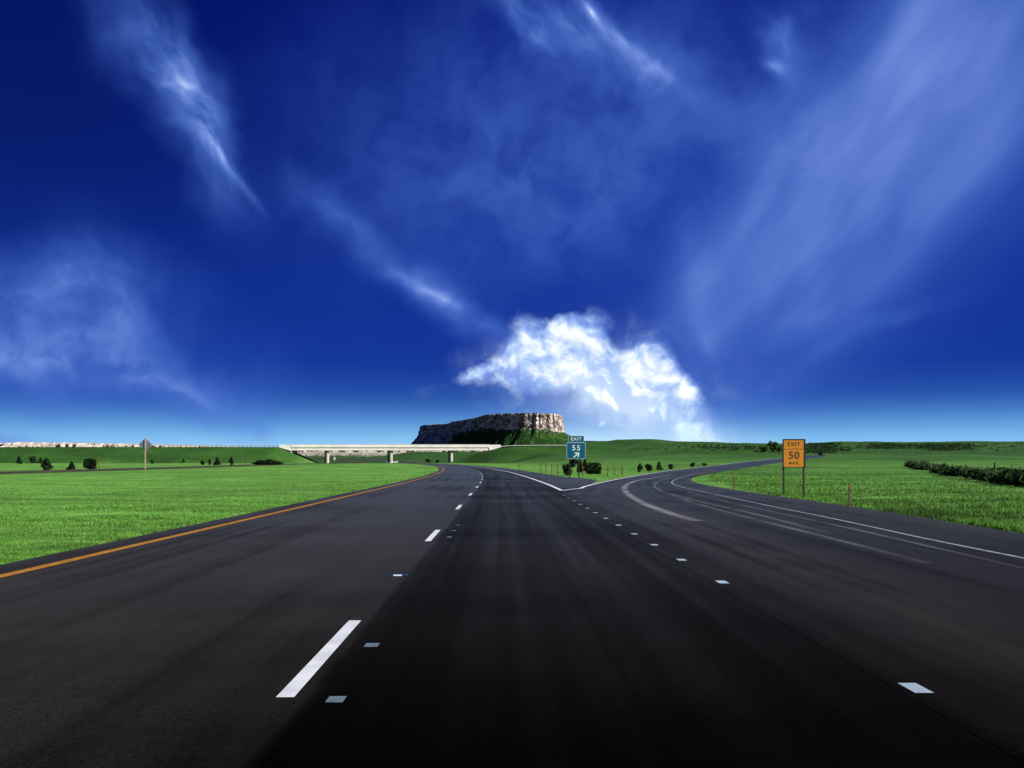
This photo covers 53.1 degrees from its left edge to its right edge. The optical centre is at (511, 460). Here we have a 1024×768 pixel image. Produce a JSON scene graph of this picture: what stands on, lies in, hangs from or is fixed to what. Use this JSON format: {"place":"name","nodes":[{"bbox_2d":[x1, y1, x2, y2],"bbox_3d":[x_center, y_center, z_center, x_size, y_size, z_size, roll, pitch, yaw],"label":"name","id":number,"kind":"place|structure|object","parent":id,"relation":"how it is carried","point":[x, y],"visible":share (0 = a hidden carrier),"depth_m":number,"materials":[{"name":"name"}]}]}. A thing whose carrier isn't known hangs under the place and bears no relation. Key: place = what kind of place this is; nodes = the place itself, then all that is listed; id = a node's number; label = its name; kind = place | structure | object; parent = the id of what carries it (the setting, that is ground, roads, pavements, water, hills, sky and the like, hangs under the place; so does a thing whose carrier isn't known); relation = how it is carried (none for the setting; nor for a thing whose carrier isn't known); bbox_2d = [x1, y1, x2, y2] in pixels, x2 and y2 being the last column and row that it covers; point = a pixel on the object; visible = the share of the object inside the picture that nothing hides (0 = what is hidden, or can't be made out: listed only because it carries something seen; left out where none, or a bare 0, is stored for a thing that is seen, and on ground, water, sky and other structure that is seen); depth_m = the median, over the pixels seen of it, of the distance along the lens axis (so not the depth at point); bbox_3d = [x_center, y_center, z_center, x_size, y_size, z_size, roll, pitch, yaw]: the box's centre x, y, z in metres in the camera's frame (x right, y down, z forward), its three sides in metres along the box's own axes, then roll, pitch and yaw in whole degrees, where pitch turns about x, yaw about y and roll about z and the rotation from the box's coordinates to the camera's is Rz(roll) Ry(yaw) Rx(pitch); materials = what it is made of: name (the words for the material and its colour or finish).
{"place":"outdoors","nodes":[
{"label":"outdoors","id":0,"kind":"place"},
{"bbox_2d":[0,458,366,473],"bbox_3d":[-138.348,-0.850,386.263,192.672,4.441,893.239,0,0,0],"label":"opposite road","id":1,"kind":"structure","parent":0,"point":[115,469],"depth_m":178.43,"materials":[{"name":"grey asphalt"}]},
{"bbox_2d":[0,439,1023,564],"bbox_3d":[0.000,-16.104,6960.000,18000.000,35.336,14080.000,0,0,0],"label":"ground","id":2,"kind":"structure","parent":0,"point":[626,454],"depth_m":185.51,"materials":[{"name":"green plant"}]},
{"bbox_2d":[16,456,21,463],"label":"juniper tree","id":3,"kind":"object","parent":2,"relation":"on","point":[18,461],"visible":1,"depth_m":346.69,"materials":[{"name":"green plant"}]},
{"bbox_2d":[29,456,35,462],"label":"juniper tree","id":4,"kind":"object","parent":2,"relation":"on","point":[32,459],"visible":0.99,"depth_m":410.59,"materials":[{"name":"green plant"}]},
{"bbox_2d":[41,458,52,469],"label":"juniper tree","id":5,"kind":"object","parent":2,"relation":"on","point":[46,464],"visible":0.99,"depth_m":149.06,"materials":[{"name":"green plant"}]},
{"bbox_2d":[66,461,75,469],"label":"juniper tree","id":6,"kind":"object","parent":2,"relation":"on","point":[71,466],"visible":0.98,"depth_m":158.79,"materials":[{"name":"green plant"}]},
{"bbox_2d":[83,458,96,468],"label":"juniper tree","id":7,"kind":"object","parent":2,"relation":"on","point":[90,463],"visible":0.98,"depth_m":166.24,"materials":[{"name":"green plant"}]},
{"bbox_2d":[139,438,151,468],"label":"diamond sign","id":8,"kind":"object","parent":2,"relation":"on","point":[145,444],"visible":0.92,"depth_m":167.63,"materials":[{"name":"metal"}]},
{"bbox_2d":[152,445,277,446],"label":"guardrail","id":9,"kind":"object","parent":2,"relation":"on","point":[215,445],"visible":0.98,"depth_m":443.82,"materials":[{"name":"metal"}]},
{"bbox_2d":[213,457,220,464],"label":"juniper tree","id":10,"kind":"object","parent":2,"relation":"on","point":[217,462],"visible":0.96,"depth_m":283.35,"materials":[{"name":"green plant"}]},
{"bbox_2d":[0,442,471,455],"bbox_3d":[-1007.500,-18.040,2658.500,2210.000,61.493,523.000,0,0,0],"label":"bluffs","id":11,"kind":"structure","parent":2,"relation":"on","point":[303,453],"depth_m":2572.05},
{"bbox_2d":[251,459,282,464],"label":"juniper shrub","id":12,"kind":"object","parent":2,"relation":"on","point":[266,462],"visible":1,"depth_m":305.93,"materials":[{"name":"green plant"}]},
{"bbox_2d":[279,444,500,462],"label":"overpass","id":13,"kind":"object","parent":2,"relation":"on","point":[388,448],"visible":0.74,"depth_m":443.94,"materials":[{"name":"concrete"}]},
{"bbox_2d":[411,413,569,448],"bbox_3d":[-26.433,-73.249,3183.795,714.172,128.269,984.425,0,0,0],"label":"butte","id":14,"kind":"object","parent":2,"relation":"on","point":[506,430],"visible":0.66,"depth_m":2919.33,"materials":[{"name":"grey stone"}]},
{"bbox_2d":[0,458,1023,767],"bbox_3d":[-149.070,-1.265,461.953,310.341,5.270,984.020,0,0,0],"label":"highway","id":15,"kind":"structure","parent":2,"relation":"on","point":[516,620],"depth_m":7.21,"materials":[{"name":"black asphalt"}]},
{"bbox_2d":[0,464,443,577],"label":"yellow edge line","id":16,"kind":"object","parent":15,"relation":"on","point":[67,560],"visible":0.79,"depth_m":17.05,"materials":[{"name":"paint"}]},
{"bbox_2d":[276,620,360,696],"bbox_3d":[-1.328,1.366,7.345,0.105,0.001,2.850,0,0,-1],"label":"lane marking","id":17,"kind":"object","parent":15,"relation":"on","point":[299,681],"visible":1,"depth_m":6.93,"materials":[{"name":"white paint"}]},
{"bbox_2d":[325,696,346,701],"bbox_3d":[-1.009,1.366,5.870,0.100,0.001,0.150,0,0,0],"label":"dotted line dash","id":18,"kind":"object","parent":15,"relation":"on","point":[335,698],"visible":1,"depth_m":5.86,"materials":[{"name":"paint"}]},
{"bbox_2d":[364,643,379,646],"bbox_3d":[-1.040,1.366,7.599,0.100,0.001,0.160,0,0,0],"label":"dotted line dash","id":19,"kind":"object","parent":15,"relation":"on","point":[371,644],"visible":1,"depth_m":7.62,"materials":[{"name":"paint"}]},
{"bbox_2d":[388,574,407,575],"bbox_3d":[-1.355,1.359,12.179,0.230,0.022,0.106,0,0,0],"label":"road stud","id":20,"kind":"object","parent":15,"relation":"on","point":[398,575],"visible":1,"depth_m":12.15,"materials":[{"name":"white plastic"}]},
{"bbox_2d":[425,530,439,540],"bbox_3d":[-1.450,1.366,18.845,0.105,0.001,2.850,0,0,-1],"label":"lane marking","id":21,"kind":"object","parent":15,"relation":"on","point":[432,535],"visible":1,"depth_m":18.73,"materials":[{"name":"white paint"}]},
{"bbox_2d":[429,463,561,489],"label":"gore edge line","id":22,"kind":"object","parent":15,"relation":"on","point":[531,478],"visible":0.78,"depth_m":68.86,"materials":[{"name":"white paint"}]},
{"bbox_2d":[500,445,566,447],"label":"guardrail","id":23,"kind":"object","parent":2,"relation":"on","point":[534,445],"visible":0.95,"depth_m":443.82,"materials":[{"name":"metal"}]},
{"bbox_2d":[562,463,571,475],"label":"juniper tree","id":24,"kind":"object","parent":2,"relation":"on","point":[565,468],"visible":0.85,"depth_m":95.13,"materials":[{"name":"green plant"}]},
{"bbox_2d":[570,459,576,467],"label":"juniper tree","id":25,"kind":"object","parent":2,"relation":"on","point":[573,462],"visible":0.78,"depth_m":180.85,"materials":[{"name":"green plant"}]},
{"bbox_2d":[567,436,584,477],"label":"exit sign","id":26,"kind":"object","parent":2,"relation":"on","point":[575,447],"visible":1,"depth_m":82.32,"materials":[{"name":"teal metal"}]},
{"bbox_2d":[576,459,583,472],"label":"juniper tree","id":27,"kind":"object","parent":2,"relation":"on","point":[581,464],"visible":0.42,"depth_m":120.37,"materials":[{"name":"green plant"}]},
{"bbox_2d":[584,462,596,473],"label":"juniper tree","id":28,"kind":"object","parent":2,"relation":"on","point":[588,468],"visible":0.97,"depth_m":106.46,"materials":[{"name":"green plant"}]},
{"bbox_2d":[593,462,601,473],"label":"juniper tree","id":29,"kind":"object","parent":2,"relation":"on","point":[598,467],"visible":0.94,"depth_m":106.35,"materials":[{"name":"green plant"}]},
{"bbox_2d":[637,463,642,471],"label":"juniper tree","id":30,"kind":"object","parent":2,"relation":"on","point":[639,467],"visible":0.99,"depth_m":123.45,"materials":[{"name":"green plant"}]},
{"bbox_2d":[645,464,652,470],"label":"juniper tree","id":31,"kind":"object","parent":2,"relation":"on","point":[649,468],"visible":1,"depth_m":130.53,"materials":[{"name":"green plant"}]},
{"bbox_2d":[656,462,662,469],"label":"juniper tree","id":32,"kind":"object","parent":2,"relation":"on","point":[658,466],"visible":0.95,"depth_m":136.39,"materials":[{"name":"green plant"}]},
{"bbox_2d":[518,465,874,508],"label":"gore grass","id":33,"kind":"structure","parent":2,"relation":"on","point":[779,486],"depth_m":62.08,"materials":[{"name":"green plant"}]},
{"bbox_2d":[759,446,767,451],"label":"leafy tree","id":34,"kind":"object","parent":2,"relation":"on","point":[763,448],"visible":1,"depth_m":440.94,"materials":[{"name":"green plant"}]},
{"bbox_2d":[768,441,777,451],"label":"leafy tree","id":35,"kind":"object","parent":2,"relation":"on","point":[774,445],"visible":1,"depth_m":441.71,"materials":[{"name":"green plant"}]},
{"bbox_2d":[560,454,1023,761],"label":"exit ramp","id":36,"kind":"structure","parent":2,"relation":"on","point":[943,622],"depth_m":12.21,"materials":[{"name":"black asphalt"}]},
{"bbox_2d":[623,478,669,513],"bbox_3d":[8.273,1.355,60.373,3.358,0.003,75.034,0,0,8],"label":"worn line","id":37,"kind":"object","parent":36,"relation":"on","point":[645,504],"visible":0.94,"depth_m":30.39,"materials":[{"name":"grey paint"}]},
{"bbox_2d":[567,458,777,489],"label":"gore edge line","id":38,"kind":"object","parent":36,"relation":"on","point":[627,477],"visible":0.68,"depth_m":70.46,"materials":[{"name":"white paint"}]},
{"bbox_2d":[671,458,1023,558],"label":"ramp edge line","id":39,"kind":"object","parent":36,"relation":"on","point":[867,525],"visible":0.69,"depth_m":20.56,"materials":[{"name":"white paint"}]},
{"bbox_2d":[899,683,933,692],"bbox_3d":[2.425,1.364,6.155,0.115,0.001,0.271,0,0,0],"label":"dotted line dash","id":40,"kind":"object","parent":36,"relation":"on","point":[915,687],"visible":1,"depth_m":6.13,"materials":[{"name":"paint"}]},
{"bbox_2d":[782,439,805,495],"bbox_3d":[11.257,0.515,40.907,0.905,2.770,0.109,0,0,0],"label":"speed advisory sign","id":41,"kind":"object","parent":2,"relation":"on","point":[793,453],"visible":1,"depth_m":40.87,"materials":[{"name":"orange metal"}]},
{"bbox_2d":[593,442,1023,452],"bbox_3d":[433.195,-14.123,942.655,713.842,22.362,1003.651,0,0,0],"label":"hillside brush","id":42,"kind":"object","parent":2,"relation":"on","point":[816,447],"visible":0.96,"depth_m":1207.51,"materials":[{"name":"green plant"}]},
{"bbox_2d":[848,483,850,507],"bbox_3d":[9.840,1.152,29.871,0.063,0.995,0.042,0,0,0],"label":"delineator post","id":43,"kind":"object","parent":2,"relation":"on","point":[849,485],"visible":0.82,"depth_m":29.86,"materials":[{"name":"brown wood"}]},
{"bbox_2d":[709,465,1023,532],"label":"rough grass","id":44,"kind":"structure","parent":2,"relation":"on","point":[1003,520],"depth_m":36.30,"materials":[{"name":"green plant"}]},
{"bbox_2d":[904,459,1021,476],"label":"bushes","id":45,"kind":"object","parent":2,"relation":"on","point":[961,465],"visible":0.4,"depth_m":92.94,"materials":[{"name":"green plant"}]},
{"bbox_2d":[904,460,1023,485],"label":"thicket","id":46,"kind":"object","parent":2,"relation":"on","point":[1009,476],"visible":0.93,"depth_m":77.64,"materials":[{"name":"green plant"}]},
{"bbox_2d":[0,0,1023,446],"label":"sky","id":47,"kind":"structure","parent":0,"point":[223,222],"materials":[{"name":"blue"}]}
]}

